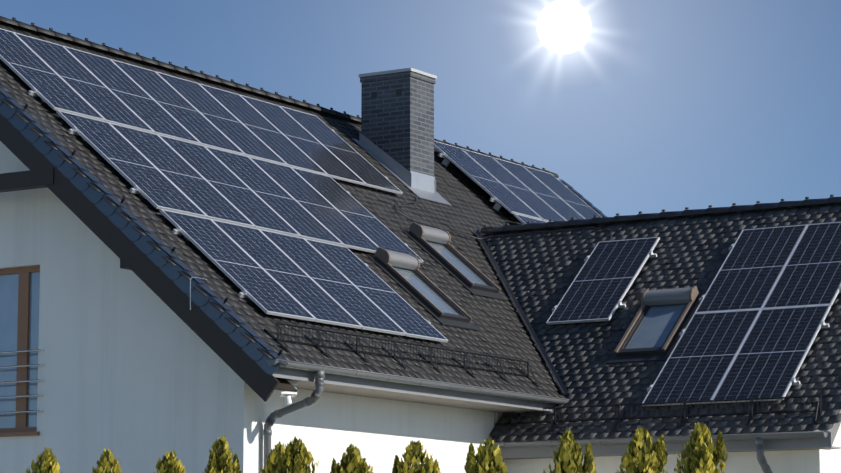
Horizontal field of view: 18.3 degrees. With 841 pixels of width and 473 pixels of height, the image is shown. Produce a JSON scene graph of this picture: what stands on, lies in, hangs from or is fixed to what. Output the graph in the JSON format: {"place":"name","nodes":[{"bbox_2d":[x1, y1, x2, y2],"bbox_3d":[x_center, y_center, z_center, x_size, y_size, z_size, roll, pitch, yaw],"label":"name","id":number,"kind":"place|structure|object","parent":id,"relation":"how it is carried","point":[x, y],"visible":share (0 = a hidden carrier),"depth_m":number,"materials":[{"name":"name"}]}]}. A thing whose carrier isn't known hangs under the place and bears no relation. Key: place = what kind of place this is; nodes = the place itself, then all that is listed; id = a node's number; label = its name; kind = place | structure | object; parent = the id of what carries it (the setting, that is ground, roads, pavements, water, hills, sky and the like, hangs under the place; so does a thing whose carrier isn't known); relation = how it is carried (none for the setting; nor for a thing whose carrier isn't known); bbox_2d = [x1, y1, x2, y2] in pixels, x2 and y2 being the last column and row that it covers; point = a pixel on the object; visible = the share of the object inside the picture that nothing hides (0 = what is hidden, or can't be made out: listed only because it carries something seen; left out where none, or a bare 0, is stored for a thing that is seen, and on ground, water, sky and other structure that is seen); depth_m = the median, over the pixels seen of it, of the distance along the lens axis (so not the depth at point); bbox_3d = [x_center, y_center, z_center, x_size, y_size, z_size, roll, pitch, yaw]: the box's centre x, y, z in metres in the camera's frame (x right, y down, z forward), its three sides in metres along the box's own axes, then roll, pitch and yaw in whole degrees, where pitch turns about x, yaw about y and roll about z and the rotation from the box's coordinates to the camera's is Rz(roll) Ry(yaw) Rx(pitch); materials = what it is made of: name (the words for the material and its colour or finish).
{"place":"outdoors","nodes":[
{"label":"outdoors","id":0,"kind":"place"},
{"bbox_2d":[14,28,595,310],"bbox_3d":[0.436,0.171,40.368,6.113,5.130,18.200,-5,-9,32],"label":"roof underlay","id":1,"kind":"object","parent":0,"point":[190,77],"visible":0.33,"depth_m":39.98,"materials":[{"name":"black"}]},
{"bbox_2d":[0,24,603,397],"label":"roof tiles","id":2,"kind":"object","parent":1,"relation":"on","point":[500,325],"visible":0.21,"depth_m":36.25,"materials":[{"name":"tile"}]},
{"bbox_2d":[0,80,286,356],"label":"lightning protection wire","id":3,"kind":"object","parent":2,"relation":"attached to","point":[152,227],"visible":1,"depth_m":32.06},
{"bbox_2d":[0,85,288,374],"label":"verge tiles","id":4,"kind":"object","parent":2,"relation":"attached to","point":[154,255],"visible":0.94,"depth_m":32.01,"materials":[{"name":"grey tile"}]},
{"bbox_2d":[24,104,282,355],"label":"lightning wire holders","id":5,"kind":"object","parent":4,"relation":"attached to","point":[173,249],"visible":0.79,"depth_m":31.98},
{"bbox_2d":[352,132,451,205],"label":"chimney flashing","id":6,"kind":"object","parent":2,"relation":"on","point":[421,186],"visible":0.75,"depth_m":42.45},
{"bbox_2d":[366,254,479,330],"bbox_3d":[0.030,0.793,37.085,1.297,1.092,1.000,-5,-9,32],"label":"skylight flashing","id":7,"kind":"object","parent":2,"relation":"on","point":[458,324],"visible":0.62,"depth_m":36.71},
{"bbox_2d":[374,256,469,322],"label":"skylight frame","id":8,"kind":"object","parent":7,"relation":"in","point":[461,317],"visible":0.38,"depth_m":36.94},
{"bbox_2d":[385,249,417,269],"bbox_3d":[-0.332,0.330,37.378,0.237,0.242,0.750,-5,-9,32],"label":"roller shutter box","id":9,"kind":"object","parent":8,"relation":"attached to","point":[402,260],"visible":0.69,"depth_m":37.34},
{"bbox_2d":[375,247,472,319],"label":"skylight end caps","id":10,"kind":"object","parent":8,"relation":"attached to","point":[383,255],"visible":0.83,"depth_m":37.03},
{"bbox_2d":[394,267,458,314],"bbox_3d":[0.063,0.792,37.064,0.882,0.743,0.600,-5,-9,32],"label":"skylight glass","id":11,"kind":"object","parent":8,"relation":"in","point":[425,290],"visible":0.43,"depth_m":37.13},
{"bbox_2d":[400,228,507,300],"bbox_3d":[0.505,0.427,39.479,1.297,1.092,1.000,-5,-9,32],"label":"skylight flashing","id":12,"kind":"object","parent":2,"relation":"on","point":[498,295],"visible":0.71,"depth_m":39.11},
{"bbox_2d":[409,231,498,292],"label":"skylight frame","id":13,"kind":"object","parent":2,"relation":"in","point":[490,287],"visible":0.4,"depth_m":39.32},
{"bbox_2d":[418,224,448,243],"bbox_3d":[0.144,-0.037,39.772,0.237,0.242,0.750,-5,-9,32],"label":"roller shutter box","id":14,"kind":"object","parent":13,"relation":"attached to","point":[436,235],"visible":0.69,"depth_m":39.74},
{"bbox_2d":[409,222,500,290],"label":"skylight end caps","id":15,"kind":"object","parent":13,"relation":"attached to","point":[416,229],"visible":0.77,"depth_m":39.42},
{"bbox_2d":[427,241,487,285],"bbox_3d":[0.538,0.425,39.459,0.883,0.743,0.600,-5,-9,32],"label":"skylight glass","id":16,"kind":"object","parent":13,"relation":"in","point":[457,263],"visible":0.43,"depth_m":39.53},
{"bbox_2d":[473,229,567,394],"bbox_3d":[1.464,1.059,39.385,0.086,3.072,5.140,2,-8,-13],"label":"valley gutter","id":17,"kind":"object","parent":2,"relation":"attached to","point":[525,320],"visible":1,"depth_m":39.09,"materials":[{"name":"grey metal"}]},
{"bbox_2d":[559,179,606,216],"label":"verge tiles","id":18,"kind":"object","parent":2,"relation":"on","point":[582,197],"visible":0.17,"depth_m":49.56,"materials":[{"name":"grey tile"}]},
{"bbox_2d":[360,71,435,175],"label":"chimney","id":19,"kind":"object","parent":1,"relation":"on","point":[399,129],"visible":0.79,"depth_m":42.59,"materials":[{"name":"brick"}]},
{"bbox_2d":[359,68,436,78],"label":"chimney cap","id":20,"kind":"object","parent":19,"relation":"on","point":[397,71],"visible":0.39,"depth_m":42.69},
{"bbox_2d":[371,89,401,98],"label":"chimney vents","id":21,"kind":"object","parent":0,"point":[374,94],"visible":0.79,"depth_m":42.63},
{"bbox_2d":[0,0,840,216],"label":"sky","id":22,"kind":"structure","parent":0,"point":[646,106],"materials":[{"name":"blue"}]},
{"label":"ground","id":23,"kind":"structure","parent":0,"visible":0},
{"bbox_2d":[26,447,61,472],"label":"thuja","id":24,"kind":"object","parent":23,"relation":"on","point":[47,461],"visible":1,"depth_m":24.67,"materials":[{"name":"green plant"}]},
{"bbox_2d":[92,449,121,472],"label":"thuja","id":25,"kind":"object","parent":23,"relation":"on","point":[107,463],"visible":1,"depth_m":25.03,"materials":[{"name":"green plant"}]},
{"bbox_2d":[154,450,184,472],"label":"thuja","id":26,"kind":"object","parent":23,"relation":"on","point":[169,463],"visible":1,"depth_m":24.33,"materials":[{"name":"green plant"}]},
{"bbox_2d":[204,436,241,472],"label":"thuja","id":27,"kind":"object","parent":23,"relation":"on","point":[220,460],"visible":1,"depth_m":24.69,"materials":[{"name":"green plant"}]},
{"bbox_2d":[260,441,284,472],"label":"thuja","id":28,"kind":"object","parent":23,"relation":"on","point":[279,449],"visible":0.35,"depth_m":25.06,"materials":[{"name":"green plant"}]},
{"bbox_2d":[271,436,318,472],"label":"thuja","id":29,"kind":"object","parent":23,"relation":"on","point":[297,457],"visible":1,"depth_m":24.33,"materials":[{"name":"green plant"}]},
{"bbox_2d":[330,443,372,472],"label":"thuja","id":30,"kind":"object","parent":23,"relation":"on","point":[352,461],"visible":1,"depth_m":24.76,"materials":[{"name":"green plant"}]},
{"bbox_2d":[392,440,440,472],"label":"thuja","id":31,"kind":"object","parent":23,"relation":"on","point":[414,455],"visible":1,"depth_m":25.10,"materials":[{"name":"green plant"}]},
{"bbox_2d":[0,141,840,472],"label":"house walls","id":32,"kind":"structure","parent":23,"relation":"on","point":[136,373],"depth_m":33.06,"materials":[{"name":"white paint"}]},
{"bbox_2d":[0,432,39,436],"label":"gable window sill","id":33,"kind":"structure","parent":32,"relation":"attached to","point":[19,434],"depth_m":33.40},
{"bbox_2d":[0,266,39,432],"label":"gable window frame","id":34,"kind":"object","parent":32,"relation":"attached to","point":[23,328],"visible":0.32,"depth_m":33.75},
{"bbox_2d":[0,272,39,427],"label":"gable window glass","id":35,"kind":"object","parent":34,"relation":"in","point":[8,309],"depth_m":33.83,"materials":[{"name":"glass"}]},
{"bbox_2d":[0,349,44,413],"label":"window railing","id":36,"kind":"object","parent":32,"relation":"attached to","point":[38,380],"visible":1,"depth_m":33.45,"materials":[{"name":"silver metal"}]},
{"bbox_2d":[272,367,831,457],"bbox_3d":[0.913,2.375,34.226,4.272,0.831,7.799,-18,-19,65],"label":"gutter","id":37,"kind":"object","parent":32,"relation":"attached to","point":[380,385],"depth_m":34.26,"materials":[{"name":"metal"}]},
{"bbox_2d":[279,381,296,404],"bbox_3d":[-1.605,1.887,31.462,0.230,0.288,0.136,3,-9,-23],"label":"floodlight housing","id":38,"kind":"object","parent":37,"relation":"attached to","point":[287,395],"visible":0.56,"depth_m":31.42,"materials":[{"name":"white plastic"}]},
{"bbox_2d":[263,359,827,472],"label":"gutters and downpipes","id":39,"kind":"object","parent":37,"relation":"attached to","point":[320,371],"visible":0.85,"depth_m":33.92,"materials":[{"name":"metal"}]},
{"bbox_2d":[286,379,840,459],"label":"eaves soffit","id":40,"kind":"structure","parent":32,"relation":"attached to","point":[330,388],"depth_m":34.37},
{"bbox_2d":[377,205,840,441],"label":"wing roof tiles","id":41,"kind":"structure","parent":32,"relation":"attached to","point":[540,271],"depth_m":37.88,"materials":[{"name":"tile"}]},
{"bbox_2d":[28,88,840,391],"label":"solar panel mounts","id":42,"kind":"object","parent":41,"relation":"on","point":[497,206],"visible":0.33,"depth_m":35.83,"materials":[{"name":"silver metal"}]},
{"bbox_2d":[0,28,104,120],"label":"solar panel frame","id":43,"kind":"object","parent":42,"relation":"on","point":[14,70],"visible":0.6,"depth_m":34.45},
{"bbox_2d":[0,29,102,118],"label":"solar panel","id":44,"kind":"object","parent":43,"relation":"in","point":[50,85],"visible":1,"depth_m":34.94,"materials":[{"name":"glass"}]},
{"bbox_2d":[13,32,153,132],"bbox_3d":[-4.652,-2.116,35.904,2.180,0.040,1.045,42,15,29],"label":"solar panel frame","id":45,"kind":"object","parent":42,"relation":"on","point":[129,126],"visible":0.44,"depth_m":35.57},
{"bbox_2d":[15,33,151,130],"bbox_3d":[-4.642,-2.130,35.900,2.152,0.001,1.017,42,15,29],"label":"solar panel","id":46,"kind":"object","parent":45,"relation":"in","point":[84,83],"visible":1,"depth_m":35.89,"materials":[{"name":"glass"}]},
{"bbox_2d":[56,110,206,217],"bbox_3d":[-3.760,-0.941,33.911,2.180,0.038,1.045,42,15,29],"label":"solar panel frame","id":47,"kind":"object","parent":42,"relation":"on","point":[105,157],"visible":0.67,"depth_m":33.51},
{"bbox_2d":[60,111,204,214],"bbox_3d":[-3.751,-0.955,33.907,2.152,0.001,1.017,42,15,29],"label":"solar panel","id":48,"kind":"object","parent":47,"relation":"in","point":[135,166],"visible":1,"depth_m":33.89,"materials":[{"name":"glass"}]},
{"bbox_2d":[63,46,200,144],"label":"solar panel frame","id":49,"kind":"object","parent":42,"relation":"on","point":[174,137],"visible":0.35,"depth_m":36.46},
{"bbox_2d":[65,47,197,141],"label":"solar panel","id":50,"kind":"object","parent":49,"relation":"in","point":[146,108],"visible":1,"depth_m":36.78,"materials":[{"name":"glass"}]},
{"bbox_2d":[110,59,244,154],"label":"solar panel frame","id":51,"kind":"object","parent":42,"relation":"on","point":[215,147],"visible":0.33,"depth_m":37.35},
{"bbox_2d":[112,60,242,152],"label":"solar panel","id":52,"kind":"object","parent":51,"relation":"in","point":[191,119],"visible":1,"depth_m":37.67,"materials":[{"name":"glass"}]},
{"bbox_2d":[109,123,254,227],"bbox_3d":[-3.197,-0.816,34.804,2.180,0.038,1.045,42,15,29],"label":"solar panel frame","id":53,"kind":"object","parent":42,"relation":"on","point":[229,221],"visible":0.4,"depth_m":34.46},
{"bbox_2d":[110,123,252,224],"bbox_3d":[-3.187,-0.830,34.800,2.152,0.001,1.017,42,15,29],"label":"solar panel","id":54,"kind":"object","parent":53,"relation":"in","point":[184,177],"visible":1,"depth_m":34.79,"materials":[{"name":"glass"}]},
{"bbox_2d":[155,71,286,165],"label":"solar panel frame","id":55,"kind":"object","parent":42,"relation":"on","point":[260,158],"visible":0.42,"depth_m":38.25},
{"bbox_2d":[157,72,285,163],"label":"solar panel","id":56,"kind":"object","parent":55,"relation":"in","point":[228,124],"visible":1,"depth_m":38.57,"materials":[{"name":"glass"}]},
{"bbox_2d":[158,135,300,236],"bbox_3d":[-2.633,-0.692,35.697,2.180,0.038,1.045,42,15,29],"label":"solar panel frame","id":57,"kind":"object","parent":42,"relation":"on","point":[276,231],"visible":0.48,"depth_m":35.36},
{"bbox_2d":[159,135,298,234],"bbox_3d":[-2.624,-0.706,35.693,2.152,0.001,1.017,42,15,29],"label":"solar panel","id":58,"kind":"object","parent":57,"relation":"in","point":[232,188],"visible":1,"depth_m":35.68,"materials":[{"name":"glass"}]},
{"bbox_2d":[159,209,315,321],"bbox_3d":[-2.305,0.360,32.811,2.180,0.038,1.045,42,15,29],"label":"solar panel frame","id":59,"kind":"object","parent":42,"relation":"on","point":[223,270],"visible":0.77,"depth_m":32.41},
{"bbox_2d":[163,210,313,317],"bbox_3d":[-2.296,0.346,32.807,2.152,0.001,1.017,42,15,29],"label":"solar panel","id":60,"kind":"object","parent":59,"relation":"in","point":[245,271],"visible":1,"depth_m":32.80,"materials":[{"name":"glass"}]},
{"bbox_2d":[198,83,327,175],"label":"solar panel frame","id":61,"kind":"object","parent":42,"relation":"on","point":[309,170],"visible":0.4,"depth_m":39.14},
{"bbox_2d":[200,84,324,172],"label":"solar panel","id":62,"kind":"object","parent":61,"relation":"in","point":[265,131],"visible":1,"depth_m":39.46,"materials":[{"name":"glass"}]},
{"bbox_2d":[204,146,343,245],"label":"solar panel frame","id":63,"kind":"object","parent":42,"relation":"on","point":[321,240],"visible":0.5,"depth_m":36.27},
{"bbox_2d":[206,147,341,243],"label":"solar panel","id":64,"kind":"object","parent":63,"relation":"in","point":[278,199],"visible":1,"depth_m":36.57,"materials":[{"name":"glass"}]},
{"bbox_2d":[211,219,361,328],"bbox_3d":[-1.742,0.484,33.704,2.180,0.038,1.045,42,15,29],"label":"solar panel frame","id":65,"kind":"object","parent":42,"relation":"on","point":[338,323],"visible":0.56,"depth_m":33.35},
{"bbox_2d":[213,220,360,325],"bbox_3d":[-1.732,0.470,33.700,2.152,0.001,1.017,42,15,29],"label":"solar panel","id":66,"kind":"object","parent":65,"relation":"in","point":[311,296],"visible":1,"depth_m":33.69,"materials":[{"name":"glass"}]},
{"bbox_2d":[240,95,365,185],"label":"solar panel frame","id":67,"kind":"object","parent":42,"relation":"on","point":[348,180],"visible":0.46,"depth_m":40.02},
{"bbox_2d":[242,96,363,182],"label":"solar panel","id":68,"kind":"object","parent":67,"relation":"in","point":[304,141],"visible":1,"depth_m":40.35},
{"bbox_2d":[249,157,378,252],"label":"solar panel frame","id":69,"kind":"object","parent":42,"relation":"on","point":[359,248],"visible":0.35,"depth_m":37.07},
{"bbox_2d":[251,158,377,250],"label":"solar panel","id":70,"kind":"object","parent":69,"relation":"in","point":[318,206],"visible":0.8,"depth_m":37.47,"materials":[{"name":"glass"}]},
{"bbox_2d":[259,229,405,335],"bbox_3d":[-1.178,0.609,34.597,2.180,0.038,1.045,42,15,29],"label":"solar panel frame","id":71,"kind":"object","parent":42,"relation":"on","point":[383,331],"visible":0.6,"depth_m":34.25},
{"bbox_2d":[261,230,404,332],"bbox_3d":[-1.169,0.595,34.593,2.152,0.001,1.017,42,15,29],"label":"solar panel","id":72,"kind":"object","parent":71,"relation":"in","point":[362,309],"visible":1,"depth_m":34.58,"materials":[{"name":"glass"}]},
{"bbox_2d":[281,106,402,194],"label":"solar panel frame","id":73,"kind":"object","parent":42,"relation":"on","point":[384,189],"visible":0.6,"depth_m":40.88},
{"bbox_2d":[280,106,400,191],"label":"solar panel","id":74,"kind":"object","parent":73,"relation":"in","point":[344,152],"visible":1,"depth_m":41.25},
{"bbox_2d":[291,167,423,262],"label":"solar panel frame","id":75,"kind":"object","parent":42,"relation":"on","point":[421,261],"visible":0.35,"depth_m":38.27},
{"bbox_2d":[293,168,421,259],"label":"solar panel","id":76,"kind":"object","parent":75,"relation":"in","point":[356,213],"visible":0.8,"depth_m":38.39,"materials":[{"name":"glass"}]},
{"bbox_2d":[304,238,448,342],"bbox_3d":[-0.615,0.733,35.489,2.180,0.038,1.045,42,15,29],"label":"solar panel frame","id":77,"kind":"object","parent":42,"relation":"on","point":[426,337],"visible":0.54,"depth_m":35.15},
{"bbox_2d":[306,239,446,339],"bbox_3d":[-0.605,0.719,35.485,2.152,0.001,1.017,42,15,29],"label":"solar panel","id":78,"kind":"object","parent":77,"relation":"in","point":[378,292],"visible":1,"depth_m":35.47,"materials":[{"name":"glass"}]},
{"bbox_2d":[434,141,541,219],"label":"solar panel frame","id":79,"kind":"object","parent":42,"relation":"on","point":[475,181],"visible":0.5,"depth_m":44.63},
{"bbox_2d":[434,141,539,217],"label":"solar panel","id":80,"kind":"object","parent":79,"relation":"in","point":[486,180],"visible":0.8,"depth_m":45.06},
{"bbox_2d":[461,148,565,221],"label":"solar panel frame","id":81,"kind":"object","parent":42,"relation":"on","point":[545,220],"visible":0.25,"depth_m":45.67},
{"bbox_2d":[463,149,564,220],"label":"solar panel","id":82,"kind":"object","parent":81,"relation":"in","point":[518,188],"visible":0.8,"depth_m":46.00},
{"bbox_2d":[514,214,546,224],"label":"solar panel frame","id":83,"kind":"object","parent":42,"relation":"on","point":[520,219],"visible":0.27,"depth_m":44.02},
{"bbox_2d":[516,214,545,223],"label":"solar panel","id":84,"kind":"object","parent":83,"relation":"in","point":[526,219],"visible":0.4,"depth_m":44.32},
{"bbox_2d":[492,157,580,220],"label":"solar panel frame","id":85,"kind":"object","parent":42,"relation":"on","point":[529,188],"visible":0.15,"depth_m":46.71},
{"bbox_2d":[495,158,583,220],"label":"solar panel","id":86,"kind":"object","parent":85,"relation":"in","point":[548,196],"visible":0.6,"depth_m":46.99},
{"bbox_2d":[523,166,601,218],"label":"solar panel frame","id":87,"kind":"object","parent":42,"relation":"on","point":[554,192],"visible":0.12,"depth_m":47.70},
{"bbox_2d":[524,166,600,218],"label":"solar panel","id":88,"kind":"object","parent":87,"relation":"in","point":[568,196],"visible":0.6,"depth_m":47.98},
{"bbox_2d":[546,237,659,324],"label":"solar panel frame","id":89,"kind":"object","parent":42,"relation":"attached to","point":[621,298],"visible":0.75,"depth_m":38.56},
{"bbox_2d":[394,195,611,240],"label":"pv cable conduit","id":90,"kind":"object","parent":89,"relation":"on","point":[416,201],"visible":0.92,"depth_m":40.99,"materials":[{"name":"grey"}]},
{"bbox_2d":[548,238,656,321],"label":"solar panel","id":91,"kind":"object","parent":89,"relation":"in","point":[602,280],"visible":1,"depth_m":39.05,"materials":[{"name":"glass"}]},
{"bbox_2d":[642,309,760,405],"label":"solar panel frame","id":92,"kind":"object","parent":42,"relation":"on","point":[723,376],"visible":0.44,"depth_m":35.91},
{"bbox_2d":[643,310,758,402],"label":"solar panel","id":93,"kind":"object","parent":92,"relation":"in","point":[697,364],"visible":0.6,"depth_m":36.17,"materials":[{"name":"glass"}]},
{"bbox_2d":[695,224,806,312],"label":"solar panel frame","id":94,"kind":"object","parent":42,"relation":"on","point":[773,285],"visible":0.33,"depth_m":37.52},
{"bbox_2d":[696,225,805,311],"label":"solar panel","id":95,"kind":"object","parent":94,"relation":"in","point":[750,270],"visible":1,"depth_m":37.78,"materials":[{"name":"glass"}]},
{"bbox_2d":[712,305,830,402],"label":"solar panel","id":96,"kind":"object","parent":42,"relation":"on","point":[769,357],"visible":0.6,"depth_m":35.62,"materials":[{"name":"glass"}]},
{"bbox_2d":[762,222,840,308],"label":"solar panel","id":97,"kind":"object","parent":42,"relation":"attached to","point":[811,274],"visible":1,"depth_m":37.13,"materials":[{"name":"glass"}]},
{"bbox_2d":[264,322,827,434],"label":"snow guards","id":98,"kind":"object","parent":41,"relation":"on","point":[557,419],"visible":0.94,"depth_m":34.69,"materials":[{"name":"black metal"}]},
{"bbox_2d":[607,293,705,362],"bbox_3d":[3.402,1.312,37.456,0.980,1.079,1.282,-5,-9,32],"label":"skylight wing flashing","id":99,"kind":"object","parent":41,"relation":"on","point":[614,358],"visible":0.56,"depth_m":36.99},
{"bbox_2d":[616,295,697,355],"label":"skylight frame","id":100,"kind":"object","parent":99,"relation":"in","point":[623,350],"visible":0.46,"depth_m":37.20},
{"bbox_2d":[626,304,685,348],"bbox_3d":[3.382,1.309,37.423,0.580,0.730,0.867,-5,-9,32],"label":"skylight glass","id":101,"kind":"object","parent":100,"relation":"in","point":[655,327],"visible":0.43,"depth_m":37.44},
{"bbox_2d":[614,286,698,352],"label":"shutter side rails","id":102,"kind":"object","parent":100,"relation":"attached to","point":[693,292],"visible":0.94,"depth_m":37.52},
{"bbox_2d":[644,287,691,305],"bbox_3d":[3.624,0.873,37.876,0.730,0.242,0.237,-5,-9,32],"label":"roller shutter box","id":103,"kind":"object","parent":100,"relation":"attached to","point":[667,296],"visible":0.83,"depth_m":37.80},
{"bbox_2d":[711,430,807,434],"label":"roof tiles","id":104,"kind":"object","parent":32,"relation":"attached to","point":[763,432],"depth_m":42.99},
{"bbox_2d":[480,195,840,233],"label":"wing ridge tiles","id":105,"kind":"structure","parent":104,"relation":"on","point":[782,204],"depth_m":40.26,"materials":[{"name":"tile"}]},
{"bbox_2d":[485,204,840,429],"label":"roof wing underlay","id":106,"kind":"object","parent":104,"relation":"on","point":[677,218],"visible":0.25,"depth_m":39.96,"materials":[{"name":"black"}]},
{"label":"roof","id":107,"kind":"object","parent":32,"relation":"attached to","visible":0},
{"bbox_2d":[0,113,297,401],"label":"gable barge boards","id":108,"kind":"object","parent":107,"relation":"attached to","point":[45,172],"visible":0.86,"depth_m":32.07,"materials":[{"name":"black wood"}]},
{"bbox_2d":[0,16,558,177],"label":"ridge tiles","id":109,"kind":"object","parent":107,"relation":"on","point":[120,52],"visible":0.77,"depth_m":40.13,"materials":[{"name":"tile"}]},
{"bbox_2d":[464,437,509,472],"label":"thuja","id":110,"kind":"object","parent":23,"relation":"on","point":[488,458],"visible":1,"depth_m":24.42,"materials":[{"name":"green plant"}]},
{"bbox_2d":[543,429,596,472],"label":"thuja","id":111,"kind":"object","parent":23,"relation":"on","point":[568,457],"visible":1,"depth_m":24.84,"materials":[{"name":"green plant"}]},
{"bbox_2d":[616,427,667,472],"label":"thuja","id":112,"kind":"object","parent":23,"relation":"on","point":[638,456],"visible":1,"depth_m":25.14,"materials":[{"name":"green plant"}]},
{"bbox_2d":[674,422,727,472],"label":"thuja","id":113,"kind":"object","parent":23,"relation":"on","point":[701,455],"visible":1,"depth_m":24.48,"materials":[{"name":"green plant"}]}
]}

